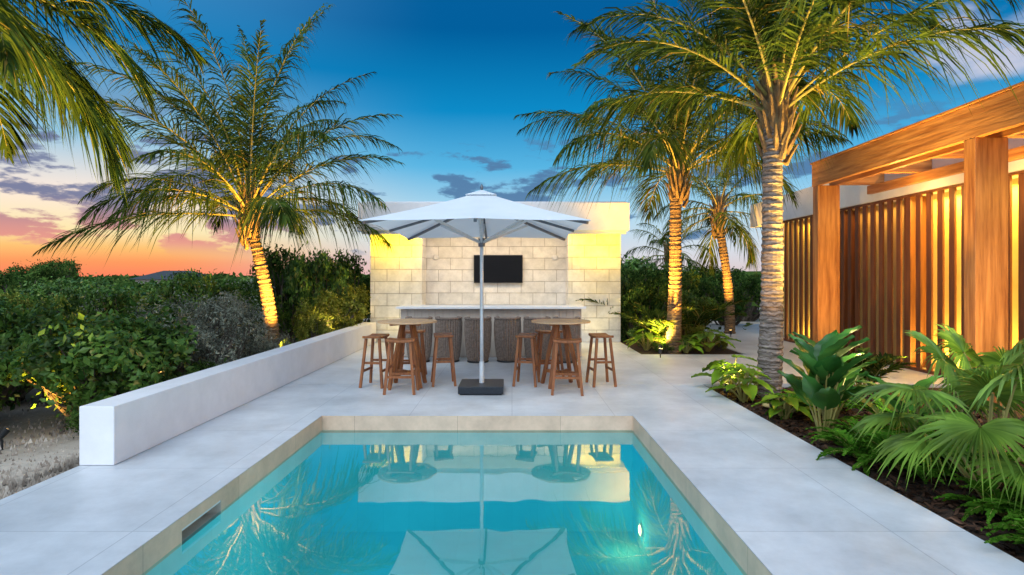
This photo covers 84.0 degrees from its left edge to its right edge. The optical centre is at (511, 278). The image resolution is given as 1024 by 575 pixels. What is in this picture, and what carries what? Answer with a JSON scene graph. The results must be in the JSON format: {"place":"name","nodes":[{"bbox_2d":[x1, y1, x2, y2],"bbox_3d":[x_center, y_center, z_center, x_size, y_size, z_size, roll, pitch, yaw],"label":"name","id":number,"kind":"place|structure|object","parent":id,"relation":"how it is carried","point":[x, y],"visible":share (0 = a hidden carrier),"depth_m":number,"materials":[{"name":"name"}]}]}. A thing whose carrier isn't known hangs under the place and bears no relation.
{"place":"outdoors","nodes":[
{"label":"outdoors","id":0,"kind":"place"},
{"bbox_2d":[0,309,783,499],"bbox_3d":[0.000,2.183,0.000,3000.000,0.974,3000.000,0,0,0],"label":"ground","id":1,"kind":"structure","parent":0,"point":[21,420],"depth_m":6.44,"materials":[{"name":"grey gravel"}]},
{"bbox_2d":[0,428,9,449],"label":"garden spotlight","id":2,"kind":"object","parent":1,"relation":"on","point":[4,432],"visible":0.9,"depth_m":6.00,"materials":[{"name":"metal"}]},
{"bbox_2d":[0,344,12,408],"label":"shrub","id":3,"kind":"object","parent":1,"relation":"on","point":[1,388],"visible":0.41,"depth_m":6.41,"materials":[{"name":"green plant"}]},
{"bbox_2d":[0,286,28,303],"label":"shrub","id":4,"kind":"object","parent":1,"relation":"on","point":[8,296],"visible":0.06,"depth_m":13.69,"materials":[{"name":"green plant"}]},
{"bbox_2d":[1,260,59,274],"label":"shrub","id":5,"kind":"object","parent":1,"relation":"on","point":[15,268],"visible":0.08,"depth_m":53.02,"materials":[{"name":"green plant"}]},
{"bbox_2d":[0,270,61,295],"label":"shrub","id":6,"kind":"object","parent":1,"relation":"on","point":[5,279],"visible":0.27,"depth_m":30.46,"materials":[{"name":"green plant"}]},
{"bbox_2d":[3,290,71,316],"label":"shrub","id":7,"kind":"object","parent":1,"relation":"on","point":[30,299],"visible":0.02,"depth_m":10.32,"materials":[{"name":"green plant"}]},
{"bbox_2d":[0,396,79,498],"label":"pebbles","id":8,"kind":"object","parent":1,"relation":"on","point":[70,463],"visible":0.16,"depth_m":5.25,"materials":[{"name":"grey gravel"}]},
{"bbox_2d":[0,288,81,411],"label":"shrub","id":9,"kind":"object","parent":1,"relation":"on","point":[17,325],"visible":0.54,"depth_m":7.29,"materials":[{"name":"green plant"}]},
{"bbox_2d":[6,312,77,403],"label":"shrub","id":10,"kind":"object","parent":1,"relation":"on","point":[23,394],"visible":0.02,"depth_m":8.57,"materials":[{"name":"green plant"}]},
{"bbox_2d":[10,257,81,283],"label":"shrub","id":11,"kind":"object","parent":1,"relation":"on","point":[65,270],"visible":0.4,"depth_m":41.30,"materials":[{"name":"green plant"}]},
{"bbox_2d":[7,283,93,404],"bbox_3d":[-6.880,0.979,8.523,1.048,1.815,1.090,0,0,43],"label":"shrub","id":12,"kind":"object","parent":1,"relation":"on","point":[54,307],"visible":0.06,"depth_m":8.45,"materials":[{"name":"green plant"}]},
{"bbox_2d":[15,273,118,302],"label":"shrub","id":13,"kind":"object","parent":1,"relation":"on","point":[56,286],"visible":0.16,"depth_m":22.46,"materials":[{"name":"green plant"}]},
{"bbox_2d":[60,400,89,437],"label":"shrub","id":14,"kind":"object","parent":1,"relation":"on","point":[75,418],"visible":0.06,"depth_m":6.05,"materials":[{"name":"green plant"}]},
{"bbox_2d":[43,278,114,319],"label":"shrub","id":15,"kind":"object","parent":1,"relation":"on","point":[74,295],"visible":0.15,"depth_m":11.86,"materials":[{"name":"green plant"}]},
{"bbox_2d":[0,0,217,213],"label":"palm tree","id":16,"kind":"object","parent":1,"relation":"on","point":[22,50],"visible":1,"depth_m":6.53,"materials":[{"name":"green plant"}]},
{"bbox_2d":[0,299,226,426],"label":"shrub","id":17,"kind":"object","parent":1,"relation":"on","point":[122,354],"visible":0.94,"depth_m":6.44,"materials":[{"name":"green plant"}]},
{"bbox_2d":[54,280,176,301],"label":"shrub","id":18,"kind":"object","parent":1,"relation":"on","point":[128,290],"visible":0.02,"depth_m":15.08,"materials":[{"name":"green plant"}]},
{"bbox_2d":[77,286,192,323],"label":"shrub","id":19,"kind":"object","parent":1,"relation":"on","point":[123,300],"visible":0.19,"depth_m":9.46,"materials":[{"name":"green plant"}]},
{"bbox_2d":[76,285,202,319],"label":"shrub","id":20,"kind":"object","parent":1,"relation":"on","point":[125,306],"visible":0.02,"depth_m":10.64,"materials":[{"name":"green plant"}]},
{"bbox_2d":[131,271,205,283],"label":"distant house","id":21,"kind":"structure","parent":1,"relation":"on","point":[156,276],"depth_m":77.52,"materials":[{"name":"grey"}]},
{"bbox_2d":[145,268,218,318],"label":"shrub","id":22,"kind":"object","parent":1,"relation":"on","point":[201,290],"visible":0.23,"depth_m":11.90,"materials":[{"name":"green plant"}]},
{"bbox_2d":[142,269,222,292],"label":"shrub","id":23,"kind":"object","parent":1,"relation":"on","point":[195,276],"visible":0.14,"depth_m":25.94,"materials":[{"name":"green plant"}]},
{"bbox_2d":[153,359,217,382],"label":"shrub","id":24,"kind":"object","parent":1,"relation":"on","point":[205,365],"visible":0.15,"depth_m":7.74,"materials":[{"name":"green plant"}]},
{"bbox_2d":[118,281,255,368],"bbox_3d":[-5.479,0.959,9.672,2.596,1.855,2.276,0,0,9],"label":"shrub","id":25,"kind":"object","parent":1,"relation":"on","point":[222,320],"visible":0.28,"depth_m":9.16,"materials":[{"name":"green plant"}]},
{"bbox_2d":[130,286,279,375],"bbox_3d":[-4.809,0.997,8.511,2.276,1.767,2.596,0,0,0],"label":"shrub","id":26,"kind":"object","parent":1,"relation":"on","point":[202,345],"visible":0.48,"depth_m":8.81,"materials":[{"name":"green plant"}]},
{"bbox_2d":[164,276,252,342],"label":"shrub","id":27,"kind":"object","parent":1,"relation":"on","point":[223,283],"visible":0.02,"depth_m":15.97,"materials":[{"name":"green plant"}]},
{"bbox_2d":[32,0,405,346],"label":"palm tree","id":28,"kind":"object","parent":1,"relation":"on","point":[248,200],"visible":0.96,"depth_m":11.28,"materials":[{"name":"green plant"}]},
{"bbox_2d":[210,281,294,355],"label":"shrub","id":29,"kind":"object","parent":1,"relation":"on","point":[282,316],"visible":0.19,"depth_m":13.20,"materials":[{"name":"green plant"}]},
{"bbox_2d":[222,324,294,362],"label":"shrub","id":30,"kind":"object","parent":1,"relation":"on","point":[260,348],"visible":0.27,"depth_m":9.78,"materials":[{"name":"green plant"}]},
{"bbox_2d":[244,241,328,343],"bbox_3d":[-6.026,0.517,15.582,2.475,3.008,2.484,0,0,-35],"label":"shrub","id":31,"kind":"object","parent":1,"relation":"on","point":[275,266],"visible":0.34,"depth_m":14.95,"materials":[{"name":"green plant"}]},
{"bbox_2d":[291,308,335,341],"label":"shrub","id":32,"kind":"object","parent":1,"relation":"on","point":[315,329],"visible":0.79,"depth_m":12.25,"materials":[{"name":"green plant"}]},
{"bbox_2d":[279,240,355,341],"bbox_3d":[-4.990,0.499,14.555,1.941,2.993,1.914,0,0,-23],"label":"shrub","id":33,"kind":"object","parent":1,"relation":"on","point":[306,281],"visible":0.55,"depth_m":14.35,"materials":[{"name":"green plant"}]},
{"bbox_2d":[292,284,370,339],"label":"shrub","id":34,"kind":"object","parent":1,"relation":"on","point":[337,312],"visible":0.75,"depth_m":13.33,"materials":[{"name":"green plant"}]},
{"bbox_2d":[321,247,369,323],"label":"shrub","id":35,"kind":"object","parent":1,"relation":"on","point":[357,270],"visible":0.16,"depth_m":15.33,"materials":[{"name":"green plant"}]},
{"bbox_2d":[338,275,368,324],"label":"shrub","id":36,"kind":"object","parent":1,"relation":"on","point":[359,289],"visible":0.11,"depth_m":14.34,"materials":[{"name":"green plant"}]},
{"bbox_2d":[0,271,783,334],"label":"distant scrub","id":37,"kind":"object","parent":1,"relation":"on","point":[126,280],"visible":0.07,"depth_m":54.63,"materials":[{"name":"green plant"}]},
{"bbox_2d":[621,274,637,340],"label":"shrub","id":38,"kind":"object","parent":1,"relation":"on","point":[625,287],"visible":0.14,"depth_m":15.13,"materials":[{"name":"green plant"}]},
{"bbox_2d":[621,251,689,282],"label":"shrub","id":39,"kind":"object","parent":1,"relation":"on","point":[636,263],"visible":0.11,"depth_m":20.14,"materials":[{"name":"green plant"}]},
{"bbox_2d":[622,210,714,281],"bbox_3d":[6.198,-0.404,22.068,3.619,4.533,3.857,0,0,0],"label":"palm tree","id":40,"kind":"object","parent":1,"relation":"on","point":[665,245],"visible":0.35,"depth_m":21.96,"materials":[{"name":"green plant"}]},
{"bbox_2d":[652,144,783,333],"bbox_3d":[5.986,-1.244,16.748,4.055,6.004,4.136,0,0,0],"label":"palm tree","id":41,"kind":"object","parent":1,"relation":"on","point":[717,217],"visible":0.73,"depth_m":16.62,"materials":[{"name":"green plant"}]},
{"bbox_2d":[692,273,761,325],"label":"shrub","id":42,"kind":"object","parent":1,"relation":"on","point":[741,292],"visible":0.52,"depth_m":18.98,"materials":[{"name":"green plant"}]},
{"bbox_2d":[701,266,783,321],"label":"shrub","id":43,"kind":"object","parent":1,"relation":"on","point":[736,273],"visible":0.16,"depth_m":22.45,"materials":[{"name":"green plant"}]},
{"bbox_2d":[0,324,1023,574],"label":"patio paving","id":44,"kind":"structure","parent":0,"point":[782,502],"depth_m":4.72,"materials":[{"name":"concrete"}]},
{"bbox_2d":[79,322,375,464],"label":"garden wall","id":45,"kind":"structure","parent":44,"relation":"on","point":[114,430],"depth_m":6.09,"materials":[{"name":"white paint"}]},
{"bbox_2d":[359,333,389,388],"bbox_3d":[-2.030,1.221,8.500,0.367,0.762,0.447,0,0,7],"label":"bar stool","id":46,"kind":"object","parent":44,"relation":"on","point":[378,336],"visible":0.86,"depth_m":8.34,"materials":[{"name":"brown wood"}]},
{"bbox_2d":[383,337,419,394],"bbox_3d":[-1.550,1.221,7.980,0.447,0.762,0.367,0,0,0],"label":"bar stool","id":47,"kind":"object","parent":44,"relation":"on","point":[412,353],"visible":1,"depth_m":7.86,"materials":[{"name":"brown wood"}]},
{"bbox_2d":[377,319,436,388],"bbox_3d":[-1.560,1.117,8.500,0.880,0.975,0.880,0,0,0],"label":"bar table","id":48,"kind":"object","parent":44,"relation":"on","point":[411,323],"visible":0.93,"depth_m":8.40,"materials":[{"name":"brown wood"}]},
{"bbox_2d":[399,329,426,375],"bbox_3d":[-1.620,1.221,9.300,0.447,0.762,0.367,0,0,-6],"label":"bar stool","id":49,"kind":"object","parent":44,"relation":"on","point":[407,361],"visible":0.52,"depth_m":9.18,"materials":[{"name":"brown wood"}]},
{"bbox_2d":[405,316,432,361],"bbox_3d":[-1.790,1.166,10.918,0.528,0.860,0.474,0,0,0],"label":"bar chair","id":50,"kind":"object","parent":44,"relation":"on","point":[427,334],"visible":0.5,"depth_m":10.80,"materials":[{"name":"grey wicker"}]},
{"bbox_2d":[103,416,771,574],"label":"pool basin","id":51,"kind":"object","parent":44,"relation":"in","point":[454,495],"visible":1,"depth_m":6.48,"materials":[{"name":"tile"}]},
{"bbox_2d":[182,500,220,544],"bbox_3d":[-2.308,1.738,4.075,0.184,0.105,0.510,0,0,0],"label":"pool skimmer","id":52,"kind":"object","parent":51,"relation":"attached to","point":[199,524],"visible":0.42,"depth_m":4.16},
{"bbox_2d":[431,333,456,386],"bbox_3d":[-1.040,1.221,8.620,0.367,0.762,0.447,0,0,-10],"label":"bar stool","id":53,"kind":"object","parent":44,"relation":"on","point":[449,336],"visible":1,"depth_m":8.46,"materials":[{"name":"brown wood"}]},
{"bbox_2d":[435,316,461,361],"bbox_3d":[-1.217,1.166,10.955,0.528,0.860,0.474,0,0,-8],"label":"bar chair","id":54,"kind":"object","parent":44,"relation":"on","point":[453,325],"visible":0.81,"depth_m":10.79,"materials":[{"name":"grey wicker"}]},
{"bbox_2d":[359,184,590,394],"bbox_3d":[-0.430,0.129,8.080,2.700,2.937,3.000,0,0,0],"label":"patio umbrella","id":55,"kind":"object","parent":44,"relation":"on","point":[481,213],"visible":1,"depth_m":7.88,"materials":[{"name":"fabric"}]},
{"bbox_2d":[464,316,491,362],"bbox_3d":[-0.653,1.166,10.889,0.528,0.860,0.474,0,0,-1],"label":"bar chair","id":56,"kind":"object","parent":44,"relation":"on","point":[472,334],"visible":0.88,"depth_m":10.72,"materials":[{"name":"grey wicker"}]},
{"bbox_2d":[395,305,585,356],"bbox_3d":[-0.425,1.081,11.835,3.830,1.032,0.830,0,0,0],"label":"bar counter","id":57,"kind":"object","parent":44,"relation":"on","point":[521,311],"visible":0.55,"depth_m":11.53,"materials":[{"name":"grey stone"}]},
{"bbox_2d":[358,202,628,341],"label":"bar pavilion","id":58,"kind":"structure","parent":44,"relation":"on","point":[586,264],"depth_m":14.30,"materials":[{"name":"stone"}]},
{"bbox_2d":[474,255,522,282],"bbox_3d":[-0.360,-0.250,14.903,1.280,0.730,0.094,0,0,0],"label":"television","id":59,"kind":"object","parent":58,"relation":"attached to","point":[503,268],"visible":1,"depth_m":14.86,"materials":[{"name":"metal"}]},
{"bbox_2d":[494,316,520,362],"bbox_3d":[-0.087,1.166,10.955,0.528,0.860,0.474,0,0,2],"label":"bar chair","id":60,"kind":"object","parent":44,"relation":"on","point":[507,330],"visible":0.9,"depth_m":10.78,"materials":[{"name":"grey wicker"}]},
{"bbox_2d":[512,333,539,386],"bbox_3d":[0.220,1.221,8.600,0.367,0.762,0.447,0,0,10],"label":"bar stool","id":61,"kind":"object","parent":44,"relation":"on","point":[521,336],"visible":1,"depth_m":8.45,"materials":[{"name":"brown wood"}]},
{"bbox_2d":[523,316,550,360],"bbox_3d":[0.480,1.166,10.922,0.528,0.860,0.474,0,0,3],"label":"bar chair","id":62,"kind":"object","parent":44,"relation":"on","point":[529,326],"visible":0.54,"depth_m":10.77,"materials":[{"name":"grey wicker"}]},
{"bbox_2d":[535,329,563,372],"bbox_3d":[0.600,1.221,9.280,0.447,0.762,0.367,0,0,-9],"label":"bar stool","id":63,"kind":"object","parent":44,"relation":"on","point":[540,339],"visible":0.51,"depth_m":9.16,"materials":[{"name":"brown wood"}]},
{"bbox_2d":[531,319,590,388],"bbox_3d":[0.730,1.117,8.500,0.880,0.975,0.880,0,0,-11],"label":"bar table","id":64,"kind":"object","parent":44,"relation":"on","point":[555,324],"visible":0.96,"depth_m":8.41,"materials":[{"name":"brown wood"}]},
{"bbox_2d":[553,316,580,362],"bbox_3d":[1.047,1.166,10.880,0.528,0.860,0.474,0,0,5],"label":"bar chair","id":65,"kind":"object","parent":44,"relation":"on","point":[575,331],"visible":0.33,"depth_m":10.71,"materials":[{"name":"grey wicker"}]},
{"bbox_2d":[551,338,583,395],"bbox_3d":[0.770,1.221,7.930,0.447,0.762,0.367,0,0,6],"label":"bar stool","id":66,"kind":"object","parent":44,"relation":"on","point":[577,341],"visible":1,"depth_m":7.79,"materials":[{"name":"brown wood"}]},
{"bbox_2d":[585,333,616,387],"bbox_3d":[1.340,1.221,8.580,0.367,0.762,0.447,0,0,-7],"label":"bar stool","id":67,"kind":"object","parent":44,"relation":"on","point":[596,336],"visible":1,"depth_m":8.43,"materials":[{"name":"brown wood"}]},
{"bbox_2d":[750,138,1023,368],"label":"house","id":68,"kind":"structure","parent":44,"relation":"on","point":[852,195],"depth_m":10.83,"materials":[{"name":"white paint"}]},
{"bbox_2d":[782,170,1023,375],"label":"slat screen","id":69,"kind":"object","parent":44,"relation":"on","point":[918,262],"visible":0.53,"depth_m":10.25,"materials":[{"name":"brown wood"}]},
{"bbox_2d":[810,81,1023,407],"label":"pergola","id":70,"kind":"object","parent":44,"relation":"on","point":[978,142],"visible":0.89,"depth_m":7.17,"materials":[{"name":"brown wood"}]},
{"bbox_2d":[0,0,1023,276],"label":"sky","id":71,"kind":"structure","parent":0,"point":[458,74],"materials":[{"name":"blue"}]},
{"bbox_2d":[621,335,1023,562],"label":"mulch bed","id":72,"kind":"object","parent":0,"point":[950,512],"depth_m":4.81,"materials":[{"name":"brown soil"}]},
{"bbox_2d":[575,273,663,338],"bbox_3d":[3.237,0.728,14.942,3.397,1.755,2.611,0,0,0],"label":"areca palm","id":73,"kind":"object","parent":72,"relation":"on","point":[588,299],"visible":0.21,"depth_m":14.54,"materials":[{"name":"green plant"}]},
{"bbox_2d":[621,260,660,326],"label":"shrub","id":74,"kind":"object","parent":72,"relation":"on","point":[641,278],"visible":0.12,"depth_m":17.25,"materials":[{"name":"green plant"}]},
{"bbox_2d":[623,328,665,350],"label":"philodendron plant","id":75,"kind":"object","parent":72,"relation":"on","point":[651,337],"visible":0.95,"depth_m":12.61,"materials":[{"name":"green plant"}]},
{"bbox_2d":[626,318,662,347],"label":"shrub","id":76,"kind":"object","parent":72,"relation":"on","point":[630,332],"visible":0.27,"depth_m":13.24,"materials":[{"name":"green plant"}]},
{"bbox_2d":[621,276,685,342],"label":"shrub","id":77,"kind":"object","parent":72,"relation":"on","point":[654,303],"visible":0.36,"depth_m":14.13,"materials":[{"name":"green plant"}]},
{"bbox_2d":[609,301,701,348],"bbox_3d":[3.355,1.065,12.773,2.046,1.081,2.371,0,0,0],"label":"areca palm","id":78,"kind":"object","parent":72,"relation":"on","point":[659,325],"visible":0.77,"depth_m":12.90,"materials":[{"name":"green plant"}]},
{"bbox_2d":[652,343,674,353],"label":"shrub","id":79,"kind":"object","parent":72,"relation":"on","point":[664,350],"visible":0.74,"depth_m":12.27,"materials":[{"name":"green plant"}]},
{"bbox_2d":[636,265,701,295],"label":"shrub","id":80,"kind":"object","parent":72,"relation":"on","point":[688,278],"visible":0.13,"depth_m":16.66,"materials":[{"name":"green plant"}]},
{"bbox_2d":[667,338,703,353],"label":"philodendron plant","id":81,"kind":"object","parent":72,"relation":"on","point":[687,349],"visible":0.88,"depth_m":12.15,"materials":[{"name":"green plant"}]},
{"bbox_2d":[513,0,862,353],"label":"palm tree","id":82,"kind":"object","parent":72,"relation":"on","point":[677,172],"visible":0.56,"depth_m":11.96,"materials":[{"name":"green plant"}]},
{"bbox_2d":[663,289,719,340],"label":"shrub","id":83,"kind":"object","parent":72,"relation":"on","point":[696,301],"visible":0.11,"depth_m":14.50,"materials":[{"name":"green plant"}]},
{"bbox_2d":[681,335,705,351],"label":"shrub","id":84,"kind":"object","parent":72,"relation":"on","point":[687,339],"visible":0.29,"depth_m":12.46,"materials":[{"name":"green plant"}]},
{"bbox_2d":[685,325,710,348],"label":"shrub","id":85,"kind":"object","parent":72,"relation":"on","point":[697,329],"visible":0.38,"depth_m":13.02,"materials":[{"name":"green plant"}]},
{"bbox_2d":[649,293,759,332],"bbox_3d":[4.723,0.965,13.978,2.608,1.280,2.304,0,0,-35],"label":"areca palm","id":86,"kind":"object","parent":72,"relation":"on","point":[703,315],"visible":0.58,"depth_m":13.58,"materials":[{"name":"green plant"}]},
{"bbox_2d":[681,329,740,351],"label":"philodendron plant","id":87,"kind":"object","parent":72,"relation":"on","point":[700,336],"visible":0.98,"depth_m":12.35,"materials":[{"name":"green plant"}]},
{"bbox_2d":[711,333,727,349],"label":"shrub","id":88,"kind":"object","parent":72,"relation":"on","point":[719,345],"visible":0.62,"depth_m":12.83,"materials":[{"name":"green plant"}]},
{"bbox_2d":[691,354,756,391],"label":"philodendron plant","id":89,"kind":"object","parent":72,"relation":"on","point":[716,374],"visible":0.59,"depth_m":8.18,"materials":[{"name":"green plant"}]},
{"bbox_2d":[705,364,776,402],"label":"philodendron plant","id":90,"kind":"object","parent":72,"relation":"on","point":[750,390],"visible":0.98,"depth_m":7.54,"materials":[{"name":"green plant"}]},
{"bbox_2d":[751,389,817,420],"bbox_3d":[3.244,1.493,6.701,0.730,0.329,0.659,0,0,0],"label":"philodendron plant","id":91,"kind":"object","parent":72,"relation":"on","point":[788,402],"visible":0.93,"depth_m":6.62,"materials":[{"name":"green plant"}]},
{"bbox_2d":[565,0,1023,398],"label":"palm tree","id":92,"kind":"object","parent":72,"relation":"on","point":[765,42],"visible":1,"depth_m":7.80,"materials":[{"name":"green plant"}]},
{"bbox_2d":[777,325,872,442],"bbox_3d":[3.136,1.059,5.723,0.749,1.189,0.928,0,0,0],"label":"elephant ear plant","id":93,"kind":"object","parent":72,"relation":"on","point":[824,364],"visible":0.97,"depth_m":5.65,"materials":[{"name":"green plant"}]},
{"bbox_2d":[788,377,877,407],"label":"elephant ear plant","id":94,"kind":"object","parent":72,"relation":"on","point":[863,380],"visible":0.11,"depth_m":7.15,"materials":[{"name":"green plant"}]},
{"bbox_2d":[789,331,877,428],"bbox_3d":[3.494,1.130,6.261,0.928,1.049,1.005,0,0,0],"label":"elephant ear plant","id":95,"kind":"object","parent":72,"relation":"on","point":[852,372],"visible":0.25,"depth_m":6.21,"materials":[{"name":"green plant"}]},
{"bbox_2d":[803,426,904,476],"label":"fern","id":96,"kind":"object","parent":72,"relation":"on","point":[844,440],"visible":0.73,"depth_m":5.12,"materials":[{"name":"green plant"}]},
{"bbox_2d":[810,417,904,445],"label":"fern","id":97,"kind":"object","parent":72,"relation":"on","point":[852,422],"visible":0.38,"depth_m":5.56,"materials":[{"name":"green plant"}]},
{"bbox_2d":[842,347,916,396],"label":"plant","id":98,"kind":"object","parent":72,"relation":"on","point":[883,361],"visible":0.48,"depth_m":7.78,"materials":[{"name":"green plant"}]},
{"bbox_2d":[836,394,937,429],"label":"fern","id":99,"kind":"object","parent":72,"relation":"on","point":[878,400],"visible":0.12,"depth_m":6.11,"materials":[{"name":"green plant"}]},
{"bbox_2d":[845,374,944,439],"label":"elephant ear plant","id":100,"kind":"object","parent":72,"relation":"on","point":[927,382],"visible":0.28,"depth_m":5.41,"materials":[{"name":"green plant"}]},
{"bbox_2d":[844,431,968,484],"bbox_3d":[3.290,1.473,4.824,0.996,0.346,0.850,0,0,0],"label":"fern","id":101,"kind":"object","parent":72,"relation":"on","point":[920,472],"visible":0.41,"depth_m":4.77,"materials":[{"name":"green plant"}]},
{"bbox_2d":[846,330,1023,517],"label":"fan palm","id":102,"kind":"object","parent":72,"relation":"on","point":[977,386],"visible":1,"depth_m":4.13,"materials":[{"name":"green plant"}]},
{"bbox_2d":[902,323,1023,453],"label":"fan palm","id":103,"kind":"object","parent":72,"relation":"on","point":[957,344],"visible":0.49,"depth_m":5.27,"materials":[{"name":"green plant"}]},
{"bbox_2d":[910,435,1023,481],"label":"fern","id":104,"kind":"object","parent":72,"relation":"on","point":[935,470],"visible":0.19,"depth_m":4.55,"materials":[{"name":"green plant"}]},
{"bbox_2d":[933,473,1023,523],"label":"fern","id":105,"kind":"object","parent":72,"relation":"on","point":[973,508],"visible":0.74,"depth_m":3.90,"materials":[{"name":"green plant"}]},
{"bbox_2d":[953,477,1023,535],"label":"fern","id":106,"kind":"object","parent":72,"relation":"on","point":[992,501],"visible":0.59,"depth_m":3.69,"materials":[{"name":"green plant"}]},
{"bbox_2d":[981,509,1023,543],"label":"fern","id":107,"kind":"object","parent":72,"relation":"on","point":[1017,524],"visible":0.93,"depth_m":3.32,"materials":[{"name":"green plant"}]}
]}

